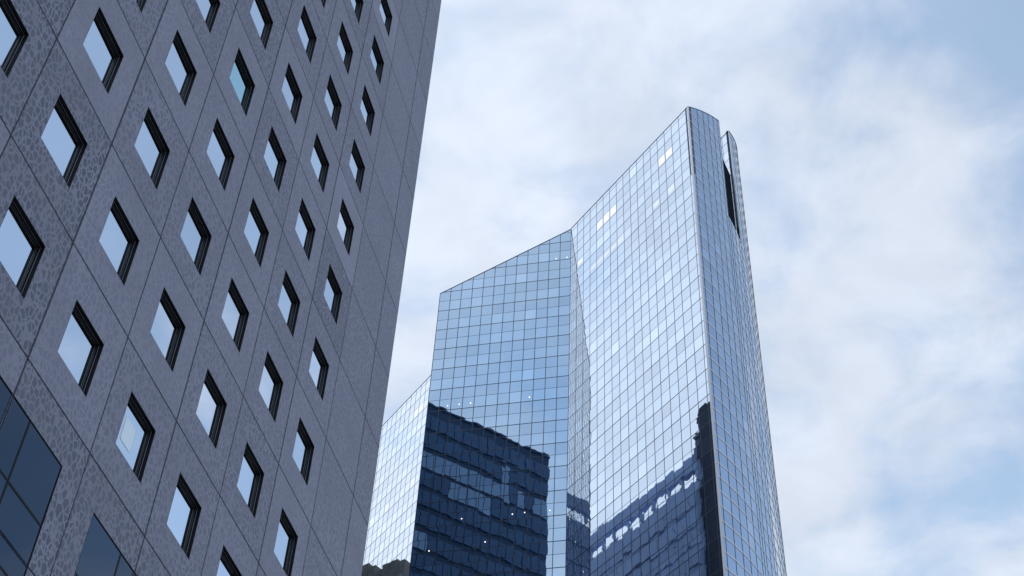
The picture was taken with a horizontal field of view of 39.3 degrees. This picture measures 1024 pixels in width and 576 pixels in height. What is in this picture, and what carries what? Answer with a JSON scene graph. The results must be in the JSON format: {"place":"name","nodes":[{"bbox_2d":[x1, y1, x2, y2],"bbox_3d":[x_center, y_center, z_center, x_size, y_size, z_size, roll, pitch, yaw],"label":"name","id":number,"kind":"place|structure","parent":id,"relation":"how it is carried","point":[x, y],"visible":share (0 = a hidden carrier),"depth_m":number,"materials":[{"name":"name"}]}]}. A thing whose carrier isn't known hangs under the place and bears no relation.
{"place":"outdoors","nodes":[
{"label":"outdoors","id":0,"kind":"place"},
{"bbox_2d":[0,0,440,575],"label":"panelled building","id":1,"kind":"structure","parent":0,"point":[206,206],"depth_m":36.04,"materials":[{"name":"concrete"}]},
{"bbox_2d":[0,0,28,76],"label":"window","id":2,"kind":"structure","parent":1,"relation":"in","point":[13,33],"depth_m":28.50,"materials":[{"name":"blue glass"}]},
{"bbox_2d":[0,195,44,297],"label":"window","id":3,"kind":"structure","parent":1,"relation":"in","point":[22,248],"depth_m":27.80,"materials":[{"name":"blue glass"}]},
{"bbox_2d":[0,376,61,575],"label":"window","id":4,"kind":"structure","parent":1,"relation":"in","point":[30,471],"depth_m":26.52,"materials":[{"name":"blue glass"}]},
{"bbox_2d":[41,93,87,187],"bbox_3d":[-9.426,-3.058,29.945,0.203,1.498,1.373,-8,-47,10],"label":"window","id":5,"kind":"structure","parent":1,"relation":"in","point":[61,135],"depth_m":30.17,"materials":[{"name":"blue glass"}]},
{"bbox_2d":[57,300,103,395],"bbox_3d":[-8.938,1.247,29.470,0.203,1.498,1.373,-8,-47,10],"label":"window","id":6,"kind":"structure","parent":1,"relation":"in","point":[80,348],"depth_m":29.69,"materials":[{"name":"blue glass"}]},
{"bbox_2d":[83,6,123,92],"bbox_3d":[-9.292,-5.340,32.325,0.203,1.498,1.373,-8,-47,10],"label":"window","id":7,"kind":"structure","parent":1,"relation":"in","point":[100,44],"depth_m":32.57,"materials":[{"name":"blue glass"}]},
{"bbox_2d":[74,513,136,575],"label":"window","id":8,"kind":"structure","parent":1,"relation":"in","point":[100,555],"depth_m":29.15,"materials":[{"name":"blue glass"}]},
{"bbox_2d":[99,196,138,284],"bbox_3d":[-8.803,-1.035,31.850,0.203,1.498,1.373,-8,-47,10],"label":"window","id":9,"kind":"structure","parent":1,"relation":"in","point":[118,239],"depth_m":32.09,"materials":[{"name":"blue glass"}]},
{"bbox_2d":[115,391,155,482],"bbox_3d":[-8.316,3.271,31.376,0.203,1.498,1.373,-8,-47,10],"label":"window","id":10,"kind":"structure","parent":1,"relation":"in","point":[135,437],"depth_m":31.61,"materials":[{"name":"blue glass"}]},
{"bbox_2d":[136,0,146,12],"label":"window","id":11,"kind":"structure","parent":1,"relation":"in","point":[141,3],"depth_m":34.86,"materials":[{"name":"black metal"}]},
{"bbox_2d":[134,107,169,189],"bbox_3d":[-8.669,-3.317,34.230,0.203,1.498,1.373,-8,-47,10],"label":"window","id":12,"kind":"structure","parent":1,"relation":"in","point":[150,144],"depth_m":34.48,"materials":[{"name":"blue glass"}]},
{"bbox_2d":[150,287,185,371],"bbox_3d":[-8.181,0.989,33.756,0.203,1.498,1.373,-8,-47,10],"label":"window","id":13,"kind":"structure","parent":1,"relation":"in","point":[167,330],"depth_m":34.01,"materials":[{"name":"blue glass"}]},
{"bbox_2d":[165,30,196,105],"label":"window","id":14,"kind":"structure","parent":1,"relation":"in","point":[178,62],"depth_m":36.88,"materials":[{"name":"blue glass"}]},
{"bbox_2d":[167,473,200,558],"bbox_3d":[-7.693,5.294,33.281,0.203,1.498,1.373,-8,-47,10],"label":"window","id":15,"kind":"structure","parent":1,"relation":"in","point":[183,518],"depth_m":33.53,"materials":[{"name":"blue glass"}]},
{"bbox_2d":[180,197,211,275],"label":"window","id":16,"kind":"structure","parent":1,"relation":"in","point":[195,235],"depth_m":36.41,"materials":[{"name":"blue glass"}]},
{"bbox_2d":[196,0,220,32],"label":"window","id":17,"kind":"structure","parent":1,"relation":"in","point":[208,8],"depth_m":39.32,"materials":[{"name":"blue glass"}]},
{"bbox_2d":[196,369,226,448],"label":"window","id":18,"kind":"structure","parent":1,"relation":"in","point":[211,408],"depth_m":35.93,"materials":[{"name":"blue glass"}]},
{"bbox_2d":[206,118,234,190],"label":"window","id":19,"kind":"structure","parent":1,"relation":"in","point":[219,151],"depth_m":38.80,"materials":[{"name":"blue glass"}]},
{"bbox_2d":[216,544,241,575],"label":"window","id":20,"kind":"structure","parent":1,"relation":"in","point":[227,567],"depth_m":35.58,"materials":[{"name":"black"}]},
{"bbox_2d":[221,278,248,352],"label":"window","id":21,"kind":"structure","parent":1,"relation":"in","point":[235,314],"depth_m":38.33,"materials":[{"name":"blue glass"}]},
{"bbox_2d":[229,48,254,115],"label":"window","id":22,"kind":"structure","parent":1,"relation":"in","point":[240,77],"depth_m":41.20,"materials":[{"name":"blue glass"}]},
{"bbox_2d":[237,442,263,517],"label":"window","id":23,"kind":"structure","parent":1,"relation":"in","point":[251,475],"depth_m":37.85,"materials":[{"name":"blue glass"}]},
{"bbox_2d":[244,198,268,267],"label":"window","id":24,"kind":"structure","parent":1,"relation":"in","point":[256,232],"depth_m":40.71,"materials":[{"name":"blue glass"}]},
{"bbox_2d":[250,0,272,49],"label":"window","id":25,"kind":"structure","parent":1,"relation":"in","point":[259,12],"depth_m":43.62,"materials":[{"name":"blue glass"}]},
{"bbox_2d":[259,350,282,421],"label":"window","id":26,"kind":"structure","parent":1,"relation":"in","point":[271,383],"depth_m":40.24,"materials":[{"name":"blue glass"}]},
{"bbox_2d":[264,127,286,190],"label":"window","id":27,"kind":"structure","parent":1,"relation":"in","point":[274,157],"depth_m":43.12,"materials":[{"name":"blue glass"}]},
{"bbox_2d":[274,508,297,575],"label":"window","id":28,"kind":"structure","parent":1,"relation":"in","point":[286,539],"depth_m":39.77,"materials":[{"name":"blue glass"}]},
{"bbox_2d":[278,271,299,336],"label":"window","id":29,"kind":"structure","parent":1,"relation":"in","point":[289,302],"depth_m":42.63,"materials":[{"name":"blue glass"}]},
{"bbox_2d":[281,63,302,124],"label":"window","id":30,"kind":"structure","parent":1,"relation":"in","point":[290,89],"depth_m":45.52,"materials":[{"name":"blue"}]},
{"bbox_2d":[292,418,313,484],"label":"window","id":31,"kind":"structure","parent":1,"relation":"in","point":[303,450],"depth_m":42.16,"materials":[{"name":"blue glass"}]},
{"bbox_2d":[295,198,315,259],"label":"window","id":32,"kind":"structure","parent":1,"relation":"in","point":[305,229],"depth_m":45.03,"materials":[{"name":"blue glass"}]},
{"bbox_2d":[297,6,316,63],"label":"window","id":33,"kind":"structure","parent":1,"relation":"in","point":[306,32],"depth_m":47.91,"materials":[{"name":"blue"}]},
{"bbox_2d":[309,337,328,400],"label":"window","id":34,"kind":"structure","parent":1,"relation":"in","point":[319,366],"depth_m":44.55,"materials":[{"name":"blue glass"}]},
{"bbox_2d":[310,134,328,192],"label":"window","id":35,"kind":"structure","parent":1,"relation":"in","point":[319,161],"depth_m":47.42,"materials":[{"name":"blue glass"}]},
{"bbox_2d":[324,75,341,130],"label":"window","id":36,"kind":"structure","parent":1,"relation":"in","point":[332,100],"depth_m":49.83,"materials":[{"name":"blue"}]},
{"bbox_2d":[324,265,341,324],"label":"window","id":37,"kind":"structure","parent":1,"relation":"in","point":[332,292],"depth_m":46.95,"materials":[{"name":"blue glass"}]},
{"bbox_2d":[337,22,352,73],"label":"window","id":38,"kind":"structure","parent":1,"relation":"in","point":[343,43],"depth_m":52.21,"materials":[{"name":"blue glass"}]},
{"bbox_2d":[337,198,353,254],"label":"window","id":39,"kind":"structure","parent":1,"relation":"in","point":[345,226],"depth_m":49.34,"materials":[{"name":"blue"}]},
{"bbox_2d":[349,139,364,192],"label":"window","id":40,"kind":"structure","parent":1,"relation":"in","point":[356,164],"depth_m":51.74,"materials":[{"name":"blue"}]},
{"bbox_2d":[351,0,363,22],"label":"window","id":41,"kind":"structure","parent":1,"relation":"in","point":[357,5],"depth_m":54.66,"materials":[{"name":"black"}]},
{"bbox_2d":[360,85,374,136],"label":"window","id":42,"kind":"structure","parent":1,"relation":"in","point":[366,107],"depth_m":54.13,"materials":[{"name":"black"}]},
{"bbox_2d":[370,35,383,82],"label":"window","id":43,"kind":"structure","parent":1,"relation":"in","point":[376,57],"depth_m":56.52,"materials":[{"name":"black"}]},
{"bbox_2d":[379,0,391,35],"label":"window","id":44,"kind":"structure","parent":1,"relation":"in","point":[384,8],"depth_m":58.96,"materials":[{"name":"black"}]},
{"bbox_2d":[382,0,1023,575],"label":"sky","id":45,"kind":"structure","parent":0,"point":[880,143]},
{"label":"plaza ground","id":46,"kind":"structure","parent":0,"visible":0},
{"bbox_2d":[361,106,786,575],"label":"glass tower","id":47,"kind":"structure","parent":46,"relation":"on","point":[587,397],"depth_m":177.02,"materials":[{"name":"blue glass"}]}
]}

